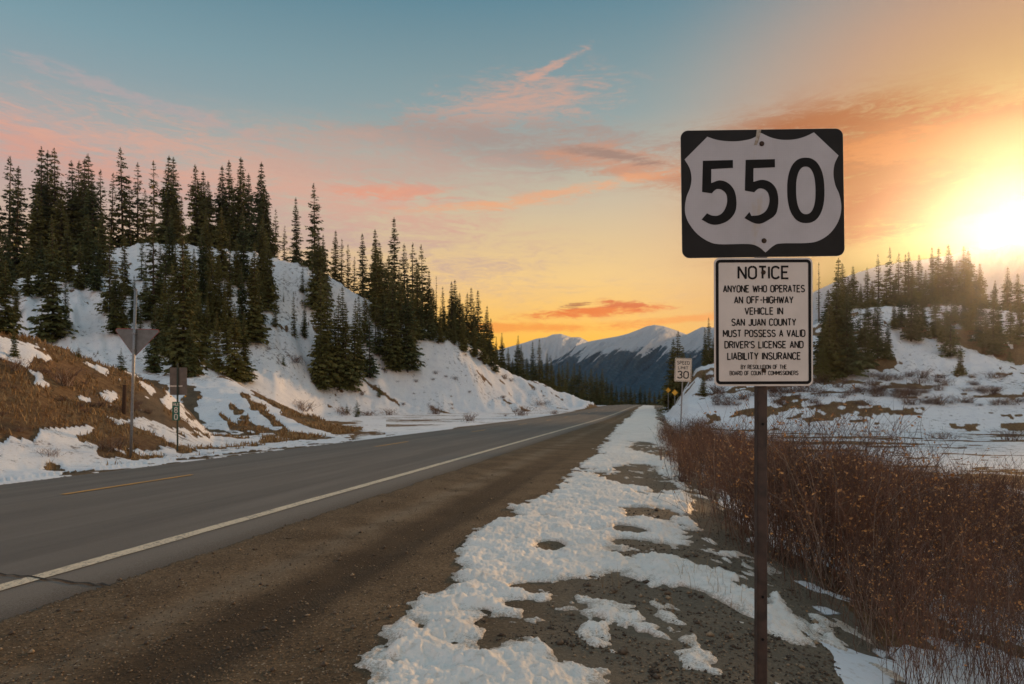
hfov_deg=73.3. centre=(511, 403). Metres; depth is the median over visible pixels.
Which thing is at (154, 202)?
spruce tree
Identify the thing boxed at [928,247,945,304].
spruce tree
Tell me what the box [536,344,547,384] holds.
spruce tree
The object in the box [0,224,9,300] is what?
spruce tree
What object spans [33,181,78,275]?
spruce tree
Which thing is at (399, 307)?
spruce tree
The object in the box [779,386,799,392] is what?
bare shrub
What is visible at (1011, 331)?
spruce tree
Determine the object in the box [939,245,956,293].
spruce tree
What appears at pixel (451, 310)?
spruce tree
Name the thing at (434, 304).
spruce tree
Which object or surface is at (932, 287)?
spruce tree
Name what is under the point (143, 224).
spruce tree
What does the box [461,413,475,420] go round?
bare shrub
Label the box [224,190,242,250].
spruce tree
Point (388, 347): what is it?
spruce tree
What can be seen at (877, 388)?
bare shrub
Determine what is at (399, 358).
spruce tree
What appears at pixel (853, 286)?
spruce tree
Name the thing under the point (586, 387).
spruce tree
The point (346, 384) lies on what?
spruce tree
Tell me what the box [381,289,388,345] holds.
spruce tree
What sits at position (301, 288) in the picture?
spruce tree
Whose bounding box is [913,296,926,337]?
spruce tree
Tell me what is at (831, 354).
spruce tree
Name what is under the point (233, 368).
spruce tree
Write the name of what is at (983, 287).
spruce tree
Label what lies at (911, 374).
bare shrub
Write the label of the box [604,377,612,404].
spruce tree
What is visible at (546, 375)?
spruce tree
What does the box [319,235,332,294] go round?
spruce tree
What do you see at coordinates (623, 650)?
pebbles
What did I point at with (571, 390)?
spruce tree
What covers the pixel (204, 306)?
spruce tree
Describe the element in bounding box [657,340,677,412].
spruce tree
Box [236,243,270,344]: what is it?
spruce tree
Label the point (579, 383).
spruce tree
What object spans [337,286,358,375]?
spruce tree
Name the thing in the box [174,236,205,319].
spruce tree
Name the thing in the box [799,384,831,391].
bare shrub
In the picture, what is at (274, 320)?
spruce tree
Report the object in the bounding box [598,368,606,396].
spruce tree
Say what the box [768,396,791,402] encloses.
bare shrub
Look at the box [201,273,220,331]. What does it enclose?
spruce tree
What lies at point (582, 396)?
spruce tree
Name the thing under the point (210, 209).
spruce tree
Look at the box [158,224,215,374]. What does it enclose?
spruce tree
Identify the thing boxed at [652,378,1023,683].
willow thicket
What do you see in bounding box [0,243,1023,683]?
ground
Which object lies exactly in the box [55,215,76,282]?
spruce tree
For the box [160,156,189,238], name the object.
spruce tree
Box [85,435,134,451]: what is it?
bare shrub
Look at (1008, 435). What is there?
bare shrub
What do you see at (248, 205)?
spruce tree
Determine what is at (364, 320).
spruce tree
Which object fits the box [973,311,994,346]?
spruce tree
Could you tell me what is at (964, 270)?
spruce tree
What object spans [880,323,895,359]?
spruce tree
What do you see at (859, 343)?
spruce tree
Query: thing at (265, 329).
spruce tree
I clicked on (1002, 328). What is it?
spruce tree
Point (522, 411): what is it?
bare shrub
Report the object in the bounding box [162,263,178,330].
spruce tree
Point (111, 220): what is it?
spruce tree
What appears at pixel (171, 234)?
spruce tree
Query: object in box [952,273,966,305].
spruce tree
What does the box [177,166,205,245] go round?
spruce tree
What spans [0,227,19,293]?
spruce tree
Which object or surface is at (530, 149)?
sky
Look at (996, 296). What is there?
spruce tree
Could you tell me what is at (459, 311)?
spruce tree
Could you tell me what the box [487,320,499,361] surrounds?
spruce tree
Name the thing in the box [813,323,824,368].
spruce tree
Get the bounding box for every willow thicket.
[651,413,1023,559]
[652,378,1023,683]
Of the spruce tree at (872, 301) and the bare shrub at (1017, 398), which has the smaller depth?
the bare shrub at (1017, 398)
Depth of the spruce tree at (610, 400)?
194.77 m
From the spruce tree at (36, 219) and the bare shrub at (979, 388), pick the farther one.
the spruce tree at (36, 219)
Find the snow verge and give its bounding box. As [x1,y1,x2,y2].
[354,405,904,683]
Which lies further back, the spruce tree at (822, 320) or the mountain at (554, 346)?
the mountain at (554, 346)
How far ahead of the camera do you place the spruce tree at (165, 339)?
75.61 m
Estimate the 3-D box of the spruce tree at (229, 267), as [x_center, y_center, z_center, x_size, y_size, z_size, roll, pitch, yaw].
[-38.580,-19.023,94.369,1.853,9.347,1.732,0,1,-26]
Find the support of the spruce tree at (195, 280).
on the ground at (290, 383)
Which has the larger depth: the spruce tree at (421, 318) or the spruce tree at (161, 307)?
the spruce tree at (421, 318)
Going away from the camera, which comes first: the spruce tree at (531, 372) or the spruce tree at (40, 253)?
the spruce tree at (40, 253)
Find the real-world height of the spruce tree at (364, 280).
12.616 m
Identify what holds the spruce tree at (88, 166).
on the ground at (290, 383)
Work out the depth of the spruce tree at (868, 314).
99.31 m
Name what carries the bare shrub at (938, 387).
on the ground at (290, 383)
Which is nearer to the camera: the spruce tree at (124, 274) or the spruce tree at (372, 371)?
the spruce tree at (124, 274)
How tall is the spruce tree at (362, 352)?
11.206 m
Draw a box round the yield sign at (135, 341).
[115,289,158,457]
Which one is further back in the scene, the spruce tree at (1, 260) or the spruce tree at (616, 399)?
the spruce tree at (616, 399)
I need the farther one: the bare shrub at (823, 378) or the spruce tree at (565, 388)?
the spruce tree at (565, 388)
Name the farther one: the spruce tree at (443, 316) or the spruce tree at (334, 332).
the spruce tree at (443, 316)
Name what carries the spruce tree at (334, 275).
on the ground at (290, 383)
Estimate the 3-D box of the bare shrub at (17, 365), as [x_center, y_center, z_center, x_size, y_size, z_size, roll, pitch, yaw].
[-15.895,-1.284,22.266,1.118,0.481,1.458,0,0,-44]
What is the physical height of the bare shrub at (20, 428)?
0.194 m
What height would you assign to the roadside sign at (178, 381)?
2.949 m
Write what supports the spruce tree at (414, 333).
on the ground at (290, 383)
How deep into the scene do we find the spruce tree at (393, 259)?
114.85 m
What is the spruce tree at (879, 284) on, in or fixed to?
on the ground at (290, 383)
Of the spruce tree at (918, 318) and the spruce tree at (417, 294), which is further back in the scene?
the spruce tree at (417, 294)
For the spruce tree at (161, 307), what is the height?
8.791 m
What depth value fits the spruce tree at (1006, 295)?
126.79 m
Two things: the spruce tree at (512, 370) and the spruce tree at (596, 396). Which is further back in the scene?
the spruce tree at (596, 396)
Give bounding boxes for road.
[0,404,640,621]
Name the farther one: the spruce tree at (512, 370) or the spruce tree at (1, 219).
the spruce tree at (512, 370)
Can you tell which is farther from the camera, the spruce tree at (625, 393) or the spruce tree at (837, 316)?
the spruce tree at (625, 393)
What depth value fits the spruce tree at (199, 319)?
76.95 m
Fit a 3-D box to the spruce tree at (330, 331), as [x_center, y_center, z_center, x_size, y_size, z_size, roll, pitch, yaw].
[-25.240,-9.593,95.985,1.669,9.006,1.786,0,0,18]
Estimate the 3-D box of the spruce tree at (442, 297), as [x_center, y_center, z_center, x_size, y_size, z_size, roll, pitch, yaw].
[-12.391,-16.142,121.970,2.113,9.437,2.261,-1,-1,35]
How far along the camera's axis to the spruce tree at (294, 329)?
94.38 m
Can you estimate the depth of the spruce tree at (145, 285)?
87.68 m
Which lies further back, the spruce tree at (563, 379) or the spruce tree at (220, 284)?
the spruce tree at (563, 379)
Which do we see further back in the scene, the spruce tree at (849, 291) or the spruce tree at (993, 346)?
the spruce tree at (849, 291)
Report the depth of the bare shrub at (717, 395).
85.92 m
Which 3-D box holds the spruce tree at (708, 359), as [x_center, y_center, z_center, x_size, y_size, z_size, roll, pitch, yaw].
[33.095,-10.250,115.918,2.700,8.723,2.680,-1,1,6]
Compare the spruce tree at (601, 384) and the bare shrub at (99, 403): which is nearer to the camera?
the bare shrub at (99, 403)
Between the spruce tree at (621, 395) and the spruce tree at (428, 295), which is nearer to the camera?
the spruce tree at (428, 295)
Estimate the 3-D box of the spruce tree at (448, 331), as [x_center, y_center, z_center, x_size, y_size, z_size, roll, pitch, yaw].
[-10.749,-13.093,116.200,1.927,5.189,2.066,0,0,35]
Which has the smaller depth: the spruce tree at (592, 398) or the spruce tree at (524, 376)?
the spruce tree at (524, 376)
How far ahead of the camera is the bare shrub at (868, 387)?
79.38 m
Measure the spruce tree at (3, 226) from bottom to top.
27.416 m
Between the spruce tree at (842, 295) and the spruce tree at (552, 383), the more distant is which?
the spruce tree at (552, 383)
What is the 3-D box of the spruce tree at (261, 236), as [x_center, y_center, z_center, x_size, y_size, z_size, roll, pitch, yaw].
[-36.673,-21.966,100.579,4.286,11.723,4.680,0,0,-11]
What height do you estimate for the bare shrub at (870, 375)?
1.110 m
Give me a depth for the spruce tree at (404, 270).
118.72 m
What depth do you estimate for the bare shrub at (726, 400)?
80.68 m
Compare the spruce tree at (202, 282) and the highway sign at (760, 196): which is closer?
the highway sign at (760, 196)
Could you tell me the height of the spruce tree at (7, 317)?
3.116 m
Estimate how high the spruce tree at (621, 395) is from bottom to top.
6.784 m
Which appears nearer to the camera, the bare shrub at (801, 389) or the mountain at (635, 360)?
the bare shrub at (801, 389)
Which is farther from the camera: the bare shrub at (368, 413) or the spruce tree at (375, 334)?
the spruce tree at (375, 334)
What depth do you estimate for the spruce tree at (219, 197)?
122.93 m
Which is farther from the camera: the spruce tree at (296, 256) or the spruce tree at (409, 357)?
the spruce tree at (296, 256)
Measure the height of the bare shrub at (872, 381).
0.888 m
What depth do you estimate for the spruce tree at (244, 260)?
99.15 m
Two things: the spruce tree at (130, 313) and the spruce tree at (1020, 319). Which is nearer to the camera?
the spruce tree at (130, 313)
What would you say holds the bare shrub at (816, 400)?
on the ground at (290, 383)
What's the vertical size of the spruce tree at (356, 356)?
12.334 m
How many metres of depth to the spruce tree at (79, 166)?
124.31 m
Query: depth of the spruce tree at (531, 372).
145.68 m
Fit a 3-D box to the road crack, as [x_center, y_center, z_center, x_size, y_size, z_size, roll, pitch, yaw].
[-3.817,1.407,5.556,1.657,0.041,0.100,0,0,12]
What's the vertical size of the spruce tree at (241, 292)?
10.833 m
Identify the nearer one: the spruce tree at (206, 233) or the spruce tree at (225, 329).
the spruce tree at (225, 329)
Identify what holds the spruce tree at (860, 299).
on the ground at (290, 383)
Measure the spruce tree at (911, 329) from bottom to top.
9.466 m
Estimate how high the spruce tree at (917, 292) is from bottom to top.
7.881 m
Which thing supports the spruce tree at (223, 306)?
on the ground at (290, 383)
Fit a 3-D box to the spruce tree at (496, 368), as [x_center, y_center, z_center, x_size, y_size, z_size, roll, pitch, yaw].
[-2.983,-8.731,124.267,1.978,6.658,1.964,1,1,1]
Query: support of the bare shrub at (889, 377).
on the ground at (290, 383)
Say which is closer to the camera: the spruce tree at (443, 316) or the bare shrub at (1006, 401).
the bare shrub at (1006, 401)
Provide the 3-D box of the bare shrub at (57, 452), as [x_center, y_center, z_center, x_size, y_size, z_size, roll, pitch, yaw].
[-11.442,1.212,17.053,0.810,0.316,0.621,0,0,-23]
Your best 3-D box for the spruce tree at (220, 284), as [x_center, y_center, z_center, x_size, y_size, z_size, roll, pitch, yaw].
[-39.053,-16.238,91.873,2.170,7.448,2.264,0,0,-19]
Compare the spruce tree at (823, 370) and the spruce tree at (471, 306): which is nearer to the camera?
the spruce tree at (823, 370)
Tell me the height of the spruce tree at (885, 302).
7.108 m
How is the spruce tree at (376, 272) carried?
on the ground at (290, 383)
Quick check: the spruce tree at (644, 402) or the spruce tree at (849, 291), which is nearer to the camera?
the spruce tree at (849, 291)
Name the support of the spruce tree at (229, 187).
on the ground at (290, 383)
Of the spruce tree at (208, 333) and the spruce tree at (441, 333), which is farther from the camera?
the spruce tree at (441, 333)
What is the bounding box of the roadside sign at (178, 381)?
[170,363,186,450]
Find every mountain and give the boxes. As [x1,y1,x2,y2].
[498,334,587,370]
[528,325,713,404]
[813,240,1023,324]
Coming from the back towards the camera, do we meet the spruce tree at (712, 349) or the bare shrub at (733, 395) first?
the spruce tree at (712, 349)
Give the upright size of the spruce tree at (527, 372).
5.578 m
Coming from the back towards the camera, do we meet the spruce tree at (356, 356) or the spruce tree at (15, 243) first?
the spruce tree at (15, 243)
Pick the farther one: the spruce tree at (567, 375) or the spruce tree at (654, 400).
the spruce tree at (654, 400)
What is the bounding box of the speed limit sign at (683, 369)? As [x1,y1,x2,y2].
[674,358,691,429]
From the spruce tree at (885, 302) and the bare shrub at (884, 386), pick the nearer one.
the bare shrub at (884, 386)
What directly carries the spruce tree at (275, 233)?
on the ground at (290, 383)
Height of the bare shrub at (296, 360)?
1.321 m
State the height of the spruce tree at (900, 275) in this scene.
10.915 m
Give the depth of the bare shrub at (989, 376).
86.89 m
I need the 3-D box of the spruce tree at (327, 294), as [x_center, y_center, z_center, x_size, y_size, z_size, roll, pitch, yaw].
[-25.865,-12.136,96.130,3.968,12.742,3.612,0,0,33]
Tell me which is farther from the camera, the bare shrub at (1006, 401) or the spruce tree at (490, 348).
the spruce tree at (490, 348)
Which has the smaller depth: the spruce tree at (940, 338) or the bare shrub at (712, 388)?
the bare shrub at (712, 388)
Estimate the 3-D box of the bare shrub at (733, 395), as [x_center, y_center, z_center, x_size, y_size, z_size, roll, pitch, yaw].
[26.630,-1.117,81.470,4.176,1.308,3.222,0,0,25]
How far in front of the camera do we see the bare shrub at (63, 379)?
22.99 m
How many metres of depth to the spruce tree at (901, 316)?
104.64 m
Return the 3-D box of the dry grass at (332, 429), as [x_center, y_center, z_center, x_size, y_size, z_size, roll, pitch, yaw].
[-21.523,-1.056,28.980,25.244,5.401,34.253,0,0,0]
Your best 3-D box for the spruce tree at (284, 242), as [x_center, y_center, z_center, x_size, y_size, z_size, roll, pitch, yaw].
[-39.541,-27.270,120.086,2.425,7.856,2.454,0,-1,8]
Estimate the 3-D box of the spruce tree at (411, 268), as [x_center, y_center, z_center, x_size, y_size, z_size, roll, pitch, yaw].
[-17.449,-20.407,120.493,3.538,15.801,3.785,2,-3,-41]
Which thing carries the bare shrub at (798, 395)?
on the ground at (290, 383)
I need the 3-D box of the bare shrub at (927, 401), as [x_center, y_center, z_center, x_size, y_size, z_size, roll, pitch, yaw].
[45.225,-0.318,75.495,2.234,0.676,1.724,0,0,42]
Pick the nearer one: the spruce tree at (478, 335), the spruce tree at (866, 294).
the spruce tree at (866, 294)
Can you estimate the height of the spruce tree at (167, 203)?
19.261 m
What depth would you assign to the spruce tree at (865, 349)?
92.16 m
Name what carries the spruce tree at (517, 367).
on the ground at (290, 383)
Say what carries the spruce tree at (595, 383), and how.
on the ground at (290, 383)
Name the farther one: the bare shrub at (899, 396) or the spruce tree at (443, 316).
the spruce tree at (443, 316)
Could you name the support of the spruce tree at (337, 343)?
on the ground at (290, 383)
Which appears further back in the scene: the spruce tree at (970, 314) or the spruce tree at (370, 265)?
the spruce tree at (370, 265)
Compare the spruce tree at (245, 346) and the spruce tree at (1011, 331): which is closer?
the spruce tree at (245, 346)
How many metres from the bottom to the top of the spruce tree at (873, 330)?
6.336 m
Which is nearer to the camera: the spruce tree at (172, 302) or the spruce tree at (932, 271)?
the spruce tree at (172, 302)
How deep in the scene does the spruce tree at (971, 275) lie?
127.83 m
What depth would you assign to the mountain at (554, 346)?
970.19 m
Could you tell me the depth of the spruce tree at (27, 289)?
88.10 m
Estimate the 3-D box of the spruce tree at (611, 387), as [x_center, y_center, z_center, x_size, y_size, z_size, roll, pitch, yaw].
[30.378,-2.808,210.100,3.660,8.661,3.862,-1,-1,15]
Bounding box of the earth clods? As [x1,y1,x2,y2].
[474,531,840,683]
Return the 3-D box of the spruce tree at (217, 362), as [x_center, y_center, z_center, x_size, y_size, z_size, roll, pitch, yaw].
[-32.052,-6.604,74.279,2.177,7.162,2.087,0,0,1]
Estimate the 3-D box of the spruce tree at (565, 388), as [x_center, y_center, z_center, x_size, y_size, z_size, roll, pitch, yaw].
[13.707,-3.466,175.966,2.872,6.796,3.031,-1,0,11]
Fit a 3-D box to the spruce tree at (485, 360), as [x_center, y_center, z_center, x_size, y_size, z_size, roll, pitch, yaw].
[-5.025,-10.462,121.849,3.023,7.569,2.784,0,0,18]
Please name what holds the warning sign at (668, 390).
on the ground at (290, 383)
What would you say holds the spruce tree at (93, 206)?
on the ground at (290, 383)
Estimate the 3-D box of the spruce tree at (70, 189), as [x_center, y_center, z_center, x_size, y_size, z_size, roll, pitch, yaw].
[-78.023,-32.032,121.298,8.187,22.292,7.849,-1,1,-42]
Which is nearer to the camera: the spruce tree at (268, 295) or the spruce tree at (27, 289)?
the spruce tree at (27, 289)
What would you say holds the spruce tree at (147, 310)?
on the ground at (290, 383)
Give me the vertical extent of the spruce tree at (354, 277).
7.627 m
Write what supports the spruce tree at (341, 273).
on the ground at (290, 383)
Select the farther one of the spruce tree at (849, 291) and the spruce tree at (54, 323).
the spruce tree at (849, 291)
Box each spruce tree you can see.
[0,156,29,277]
[0,206,9,269]
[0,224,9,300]
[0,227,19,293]
[0,258,28,338]
[1,166,27,278]
[9,327,20,358]
[11,275,21,319]
[12,181,49,278]
[15,147,52,275]
[18,242,38,296]
[23,150,58,250]
[26,218,78,342]
[30,234,55,296]
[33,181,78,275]
[41,148,72,249]
[48,160,82,248]
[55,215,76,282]
[61,277,72,327]
[62,160,96,260]
[67,172,113,265]
[68,242,88,289]
[70,161,83,198]
[80,214,96,282]
[81,155,104,236]
[84,227,106,290]
[94,207,112,272]
[94,228,122,313]
[96,170,109,239]
[101,262,123,333]
[103,172,121,248]
[108,277,132,333]
[109,147,141,247]
[115,352,128,371]
[116,180,139,246]
[117,228,134,295]
[120,164,149,243]
[126,277,139,322]
[133,189,152,243]
[135,236,146,280]
[136,210,166,321]
[136,297,143,328]
[139,262,148,305]
[140,160,162,240]
[143,303,167,373]
[148,155,179,244]
[152,291,176,357]
[155,228,173,298]
[155,242,168,296]
[155,276,167,344]
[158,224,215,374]
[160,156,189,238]
[162,208,179,274]
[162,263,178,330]
[170,239,178,288]
[172,197,185,244]
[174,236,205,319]
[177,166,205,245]
[181,322,199,377]
[186,170,213,243]
[189,249,205,311]
[190,255,208,332]
[193,181,228,247]
[194,291,207,356]
[196,228,213,300]
[200,208,216,272]
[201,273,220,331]
[201,297,212,359]
[202,243,221,319]
[208,312,223,371]
[211,167,229,244]
[212,207,233,278]
[215,303,253,381]
[216,256,224,305]
[217,160,236,240]
[217,270,236,328]
[218,282,226,328]
[218,289,231,354]
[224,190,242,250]
[224,232,235,293]
[228,156,252,249]
[230,239,243,287]
[230,262,254,343]
[233,207,250,280]
[235,261,271,343]
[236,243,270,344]
[237,313,257,382]
[239,173,254,249]
[245,214,275,286]
[246,161,274,253]
[250,186,281,259]
[256,269,269,323]
[259,229,277,299]
[260,242,280,312]
[270,297,280,326]
[272,210,281,258]
[280,228,289,260]
[286,199,307,266]
[291,292,298,337]
[298,268,304,292]
[299,183,331,272]
[300,228,335,311]
[301,304,308,337]
[307,242,315,287]
[307,268,343,387]
[311,319,331,390]
[314,272,333,354]
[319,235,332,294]
[327,295,345,387]
[327,307,333,360]
[328,313,339,380]
[329,232,344,285]
[329,304,362,391]
[336,239,345,286]
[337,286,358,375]
[344,245,352,290]
[348,298,367,383]
[350,256,357,292]
[350,295,370,369]
[352,402,361,416]
[354,234,372,300]
[360,285,372,342]
[362,305,380,377]
[365,238,388,322]
[366,230,379,302]
[369,243,385,302]
[371,255,399,327]
[371,295,383,352]
[373,304,385,356]
[376,385,382,396]
[377,267,404,369]
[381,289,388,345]
[382,263,387,303]
[383,296,404,372]
[385,219,408,316]
[395,266,406,315]
[396,274,414,355]
[398,278,424,372]
[399,244,415,313]
[405,284,423,342]
[406,243,419,310]
[411,304,420,355]
[412,258,427,327]
[413,262,427,327]
[417,244,432,322]
[417,293,428,340]
[421,272,435,322]
[425,290,440,333]
[425,297,439,340]
[437,307,446,342]
[438,287,446,328]
[440,303,446,334]
[444,311,452,340]
[445,284,456,330]
[448,280,460,326]
[450,315,457,344]
[451,294,471,341]
[457,313,470,351]
[460,303,469,340]
[463,294,471,338]
[467,289,482,344]
[469,307,481,349]
[469,324,479,356]
[473,292,485,342]
[477,324,490,364]
[482,307,493,355]
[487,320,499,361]
[487,330,494,366]
[490,338,500,372]
[498,336,506,369]
[505,349,514,372]
[511,358,514,374]
[513,338,522,376]
[517,345,529,379]
[525,359,530,380]
[528,342,538,380]
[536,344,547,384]
[544,354,552,387]
[548,359,558,390]
[556,365,563,391]
[560,365,567,392]
[563,361,570,389]
[563,377,568,392]
[567,376,573,394]
[569,363,577,394]
[572,366,585,399]
[578,379,586,400]
[582,371,588,400]
[586,370,594,400]
[588,381,598,404]
[592,373,600,396]
[595,382,600,404]
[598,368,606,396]
[598,385,605,404]
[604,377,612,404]
[607,393,614,404]
[608,381,614,403]
[613,387,618,404]
[619,387,625,404]
[623,384,627,404]
[627,387,633,404]
[632,392,636,404]
[637,385,642,404]
[641,390,647,404]
[646,387,652,404]
[652,391,656,404]
[657,331,687,405]
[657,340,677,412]
[674,348,686,394]
[697,372,707,396]
[700,328,708,364]
[701,317,713,365]
[710,337,713,362]
[813,277,854,375]
[813,289,830,362]
[813,303,846,379]
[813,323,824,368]
[814,344,835,382]
[816,262,821,321]
[820,258,858,353]
[828,293,874,377]
[839,264,850,303]
[843,277,858,311]
[849,267,858,308]
[854,303,866,347]
[856,284,865,308]
[858,297,873,339]
[858,314,880,368]
[862,268,870,307]
[866,296,891,357]
[866,307,885,346]
[867,282,879,307]
[873,254,884,305]
[880,270,891,306]
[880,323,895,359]
[883,248,894,301]
[887,274,901,305]
[888,303,900,329]
[890,290,910,326]
[893,253,907,300]
[900,254,907,296]
[900,279,927,341]
[902,251,915,303]
[904,267,922,303]
[912,287,929,327]
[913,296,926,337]
[914,255,923,295]
[919,270,930,303]
[923,289,944,337]
[926,248,943,302]
[926,281,940,304]
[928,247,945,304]
[936,263,952,304]
[936,296,964,357]
[936,303,959,344]
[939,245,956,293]
[949,261,960,300]
[949,289,961,322]
[950,246,982,306]
[951,346,968,375]
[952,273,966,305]
[957,300,966,326]
[960,284,981,330]
[963,250,988,303]
[967,296,988,341]
[970,273,988,308]
[971,289,978,312]
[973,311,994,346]
[974,264,989,308]
[980,294,1010,354]
[987,281,1000,308]
[994,305,1009,344]
[999,268,1015,310]
[1002,303,1023,344]
[1005,349,1013,362]
[1008,274,1023,311]
[1014,297,1023,335]
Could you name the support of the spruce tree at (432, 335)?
on the ground at (290, 383)
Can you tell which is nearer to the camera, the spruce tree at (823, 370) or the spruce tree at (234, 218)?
the spruce tree at (823, 370)
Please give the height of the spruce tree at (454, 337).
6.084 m
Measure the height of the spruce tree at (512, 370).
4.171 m
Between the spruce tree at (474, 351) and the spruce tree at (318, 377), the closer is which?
the spruce tree at (318, 377)
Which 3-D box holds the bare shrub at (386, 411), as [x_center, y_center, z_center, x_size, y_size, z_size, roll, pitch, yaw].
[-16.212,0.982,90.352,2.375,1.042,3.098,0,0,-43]
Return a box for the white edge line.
[0,406,633,590]
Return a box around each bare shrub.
[3,356,33,371]
[10,425,30,431]
[32,367,47,373]
[32,447,65,456]
[42,364,96,385]
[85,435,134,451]
[89,399,110,406]
[288,354,305,362]
[292,400,322,410]
[334,405,353,414]
[353,410,383,415]
[384,408,395,414]
[428,406,442,413]
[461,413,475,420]
[513,407,535,415]
[525,400,551,404]
[698,373,713,380]
[700,383,731,393]
[708,391,730,397]
[715,396,740,404]
[723,390,750,399]
[767,386,780,392]
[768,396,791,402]
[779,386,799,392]
[790,391,807,397]
[794,386,812,391]
[798,388,838,395]
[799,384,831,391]
[803,397,820,403]
[813,372,832,382]
[821,380,858,387]
[838,384,872,392]
[848,399,872,405]
[861,370,890,376]
[864,379,880,384]
[864,385,894,392]
[865,390,883,396]
[867,384,890,391]
[868,383,898,390]
[869,372,894,379]
[877,374,896,380]
[885,389,911,397]
[886,384,921,393]
[888,373,905,379]
[891,387,919,395]
[897,396,922,404]
[900,371,921,376]
[908,376,935,383]
[910,390,925,395]
[914,368,935,377]
[917,395,945,402]
[917,431,963,438]
[920,399,932,403]
[925,384,947,390]
[925,393,954,403]
[931,377,955,385]
[947,394,981,402]
[971,385,989,390]
[975,389,989,393]
[977,370,1011,377]
[981,428,1023,440]
[984,385,1003,392]
[987,399,1004,404]
[994,395,1021,404]
[1006,396,1023,401]
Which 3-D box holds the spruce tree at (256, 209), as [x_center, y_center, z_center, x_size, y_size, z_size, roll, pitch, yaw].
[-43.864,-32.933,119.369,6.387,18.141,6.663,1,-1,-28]
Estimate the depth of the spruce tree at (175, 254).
91.86 m
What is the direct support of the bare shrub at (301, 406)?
on the ground at (290, 383)
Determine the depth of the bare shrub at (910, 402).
75.22 m
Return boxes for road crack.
[0,573,109,585]
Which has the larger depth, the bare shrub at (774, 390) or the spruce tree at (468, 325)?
the spruce tree at (468, 325)
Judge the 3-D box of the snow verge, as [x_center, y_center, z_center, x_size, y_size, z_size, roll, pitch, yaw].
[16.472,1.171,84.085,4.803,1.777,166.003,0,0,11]
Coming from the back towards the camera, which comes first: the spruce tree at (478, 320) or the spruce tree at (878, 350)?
the spruce tree at (478, 320)
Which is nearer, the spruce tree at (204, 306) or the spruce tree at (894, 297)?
the spruce tree at (204, 306)
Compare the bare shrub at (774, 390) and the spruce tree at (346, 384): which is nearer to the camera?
the bare shrub at (774, 390)
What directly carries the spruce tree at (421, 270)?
on the ground at (290, 383)
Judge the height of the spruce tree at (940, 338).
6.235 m
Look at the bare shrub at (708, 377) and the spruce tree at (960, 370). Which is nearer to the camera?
the spruce tree at (960, 370)
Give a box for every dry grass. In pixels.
[0,331,362,470]
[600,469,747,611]
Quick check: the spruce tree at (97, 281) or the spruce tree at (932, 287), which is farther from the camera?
the spruce tree at (932, 287)
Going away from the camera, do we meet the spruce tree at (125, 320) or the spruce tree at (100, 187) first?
the spruce tree at (125, 320)
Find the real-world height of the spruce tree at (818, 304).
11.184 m
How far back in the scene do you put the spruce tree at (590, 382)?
209.62 m
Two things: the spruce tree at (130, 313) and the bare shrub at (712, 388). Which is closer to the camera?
the spruce tree at (130, 313)
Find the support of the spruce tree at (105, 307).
on the ground at (290, 383)
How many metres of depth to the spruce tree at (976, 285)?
125.80 m
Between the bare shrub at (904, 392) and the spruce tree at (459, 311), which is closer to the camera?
the bare shrub at (904, 392)
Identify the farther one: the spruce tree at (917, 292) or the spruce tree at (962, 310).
the spruce tree at (917, 292)
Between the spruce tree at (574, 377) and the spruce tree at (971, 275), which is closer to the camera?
the spruce tree at (971, 275)
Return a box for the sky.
[0,0,1023,349]
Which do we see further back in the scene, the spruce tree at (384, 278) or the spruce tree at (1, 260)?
the spruce tree at (384, 278)
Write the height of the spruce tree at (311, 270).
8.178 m
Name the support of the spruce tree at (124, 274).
on the ground at (290, 383)
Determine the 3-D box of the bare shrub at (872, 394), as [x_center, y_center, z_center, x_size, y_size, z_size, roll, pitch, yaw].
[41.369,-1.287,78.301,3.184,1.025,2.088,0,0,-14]
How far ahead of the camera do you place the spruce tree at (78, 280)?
93.34 m
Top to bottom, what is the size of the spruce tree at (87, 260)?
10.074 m
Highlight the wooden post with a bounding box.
[122,385,126,413]
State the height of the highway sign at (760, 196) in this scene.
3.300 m
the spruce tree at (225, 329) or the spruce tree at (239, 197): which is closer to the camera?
the spruce tree at (225, 329)
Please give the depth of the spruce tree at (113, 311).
78.55 m
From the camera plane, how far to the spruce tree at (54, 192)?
120.50 m
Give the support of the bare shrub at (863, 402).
on the ground at (290, 383)
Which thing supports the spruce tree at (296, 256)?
on the ground at (290, 383)
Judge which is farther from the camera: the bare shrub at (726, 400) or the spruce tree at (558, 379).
the spruce tree at (558, 379)
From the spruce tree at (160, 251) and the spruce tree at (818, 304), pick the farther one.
the spruce tree at (818, 304)
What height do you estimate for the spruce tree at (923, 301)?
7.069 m
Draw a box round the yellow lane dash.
[64,474,192,493]
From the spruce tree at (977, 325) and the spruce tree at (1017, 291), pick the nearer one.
the spruce tree at (977, 325)
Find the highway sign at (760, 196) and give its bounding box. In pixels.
[680,128,844,683]
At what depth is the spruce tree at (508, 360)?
137.86 m
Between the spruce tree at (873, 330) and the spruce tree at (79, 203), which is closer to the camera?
the spruce tree at (873, 330)
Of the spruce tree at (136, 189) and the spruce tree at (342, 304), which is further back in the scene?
the spruce tree at (136, 189)
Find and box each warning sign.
[666,388,670,411]
[672,390,677,405]
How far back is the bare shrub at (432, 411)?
94.23 m
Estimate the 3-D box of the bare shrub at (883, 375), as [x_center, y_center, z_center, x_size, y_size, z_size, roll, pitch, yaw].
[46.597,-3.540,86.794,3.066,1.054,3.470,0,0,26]
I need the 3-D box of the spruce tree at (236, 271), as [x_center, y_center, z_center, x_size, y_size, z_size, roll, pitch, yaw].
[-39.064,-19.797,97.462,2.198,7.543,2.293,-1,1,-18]
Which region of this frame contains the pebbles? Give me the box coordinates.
[0,466,846,683]
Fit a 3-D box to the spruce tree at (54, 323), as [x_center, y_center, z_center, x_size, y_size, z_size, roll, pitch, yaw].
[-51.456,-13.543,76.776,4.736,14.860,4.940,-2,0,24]
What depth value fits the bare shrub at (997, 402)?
74.86 m

